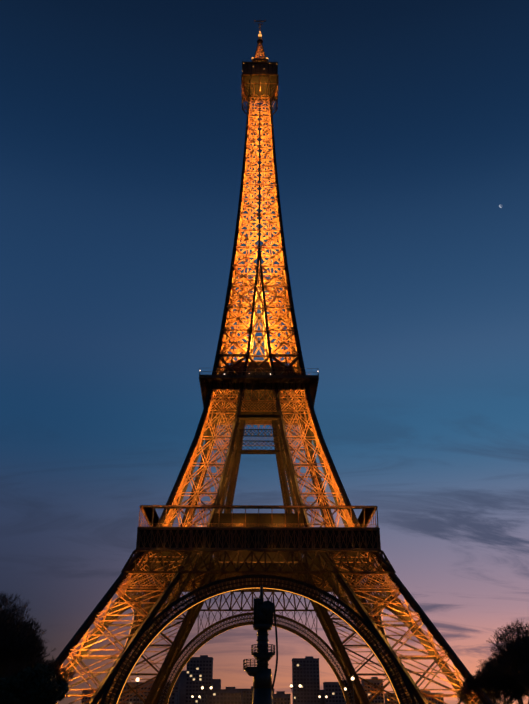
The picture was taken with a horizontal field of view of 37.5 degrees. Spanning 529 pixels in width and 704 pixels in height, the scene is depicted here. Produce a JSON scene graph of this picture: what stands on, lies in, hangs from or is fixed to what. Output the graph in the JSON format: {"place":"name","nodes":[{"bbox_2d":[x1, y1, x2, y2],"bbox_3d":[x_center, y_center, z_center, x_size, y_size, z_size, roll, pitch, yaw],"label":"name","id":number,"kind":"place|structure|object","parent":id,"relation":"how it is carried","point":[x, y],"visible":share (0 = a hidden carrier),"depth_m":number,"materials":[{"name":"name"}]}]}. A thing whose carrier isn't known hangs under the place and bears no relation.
{"place":"outdoors","nodes":[
{"label":"outdoors","id":0,"kind":"place"},
{"bbox_2d":[0,662,68,703],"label":"bush","id":1,"kind":"object","parent":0,"point":[28,684],"depth_m":89.99,"materials":[{"name":"plant"}]},
{"bbox_2d":[81,655,443,703],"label":"buildings","id":2,"kind":"structure","parent":0,"point":[180,696],"depth_m":793.85,"materials":[{"name":"concrete"}]},
{"bbox_2d":[187,664,369,701],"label":"building lights","id":3,"kind":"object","parent":2,"relation":"in","point":[215,693],"visible":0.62,"depth_m":796.60},
{"bbox_2d":[0,0,528,703],"label":"sky","id":4,"kind":"structure","parent":0,"point":[401,127],"materials":[{"name":"blue"}]},
{"label":"gravel path","id":5,"kind":"object","parent":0,"visible":0},
{"bbox_2d":[243,585,277,703],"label":"service mast","id":6,"kind":"object","parent":5,"relation":"on","point":[261,672],"visible":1,"depth_m":130.18,"materials":[{"name":"grey metal"}]},
{"bbox_2d":[50,41,492,703],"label":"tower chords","id":7,"kind":"object","parent":5,"relation":"on","point":[152,617],"visible":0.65,"depth_m":265.92,"materials":[{"name":"brown metal"}]},
{"bbox_2d":[97,588,399,703],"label":"arch","id":8,"kind":"structure","parent":7,"relation":"attached to","point":[245,625],"depth_m":218.25,"materials":[{"name":"brown metal"}]},
{"bbox_2d":[136,20,380,590],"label":"observation decks","id":9,"kind":"object","parent":7,"relation":"attached to","point":[260,67],"visible":0.27,"depth_m":277.29,"materials":[{"name":"brown metal"}]},
{"bbox_2d":[140,378,377,589],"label":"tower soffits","id":10,"kind":"object","parent":7,"relation":"attached to","point":[225,519],"visible":0.17,"depth_m":243.42,"materials":[{"name":"brown metal"}]},
{"bbox_2d":[243,75,276,99],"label":"observation deck","id":11,"kind":"structure","parent":7,"relation":"attached to","point":[262,79],"depth_m":363.83,"materials":[{"name":"metal"}]},
{"bbox_2d":[59,37,478,703],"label":"tower","id":12,"kind":"structure","parent":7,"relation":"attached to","point":[245,285],"depth_m":277.47,"materials":[{"name":"metal"}]},
{"bbox_2d":[483,687,528,703],"bbox_3d":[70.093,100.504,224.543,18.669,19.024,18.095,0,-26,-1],"label":"bush","id":13,"kind":"object","parent":5,"relation":"on","point":[524,695],"visible":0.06,"depth_m":223.12,"materials":[{"name":"green plant"}]},
{"bbox_2d":[485,647,528,703],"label":"tree","id":14,"kind":"object","parent":5,"relation":"on","point":[520,701],"depth_m":182.52,"materials":[{"name":"green plant"}]},
{"label":"ground","id":15,"kind":"structure","parent":0,"visible":0},
{"bbox_2d":[0,595,45,676],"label":"tree","id":16,"kind":"object","parent":15,"relation":"on","point":[21,624],"visible":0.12,"depth_m":114.61,"materials":[{"name":"green plant"}]},
{"bbox_2d":[0,608,47,677],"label":"tree","id":17,"kind":"object","parent":15,"relation":"on","point":[17,645],"visible":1,"depth_m":97.89,"materials":[{"name":"black plant"}]},
{"bbox_2d":[0,592,56,680],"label":"tree","id":18,"kind":"object","parent":15,"relation":"on","point":[12,607],"visible":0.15,"depth_m":130.25,"materials":[{"name":"green plant"}]},
{"bbox_2d":[9,656,75,690],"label":"bush","id":19,"kind":"object","parent":15,"relation":"on","point":[57,672],"visible":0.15,"depth_m":130.97,"materials":[{"name":"green plant"}]},
{"bbox_2d":[55,261,461,703],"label":"tower lattice","id":20,"kind":"object","parent":15,"relation":"on","point":[230,367],"visible":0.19,"depth_m":255.12,"materials":[{"name":"metal"}]},
{"bbox_2d":[472,691,506,703],"bbox_3d":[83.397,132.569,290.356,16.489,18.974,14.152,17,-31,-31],"label":"bush","id":21,"kind":"object","parent":15,"relation":"on","point":[476,699],"visible":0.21,"depth_m":289.68,"materials":[{"name":"green plant"}]},
{"bbox_2d":[454,657,528,703],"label":"bush","id":22,"kind":"object","parent":15,"relation":"on","point":[473,682],"visible":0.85,"depth_m":133.35,"materials":[{"name":"black plant"}]},
{"bbox_2d":[481,640,528,690],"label":"tree","id":23,"kind":"object","parent":15,"relation":"on","point":[489,669],"visible":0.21,"depth_m":130.87,"materials":[{"name":"green plant"}]},
{"bbox_2d":[486,619,528,693],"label":"tree","id":24,"kind":"object","parent":15,"relation":"on","point":[518,656],"visible":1,"depth_m":115.73,"materials":[{"name":"black plant"}]},
{"bbox_2d":[496,643,528,696],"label":"tree","id":25,"kind":"object","parent":15,"relation":"on","point":[514,672],"visible":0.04,"depth_m":154.22,"materials":[{"name":"green plant"}]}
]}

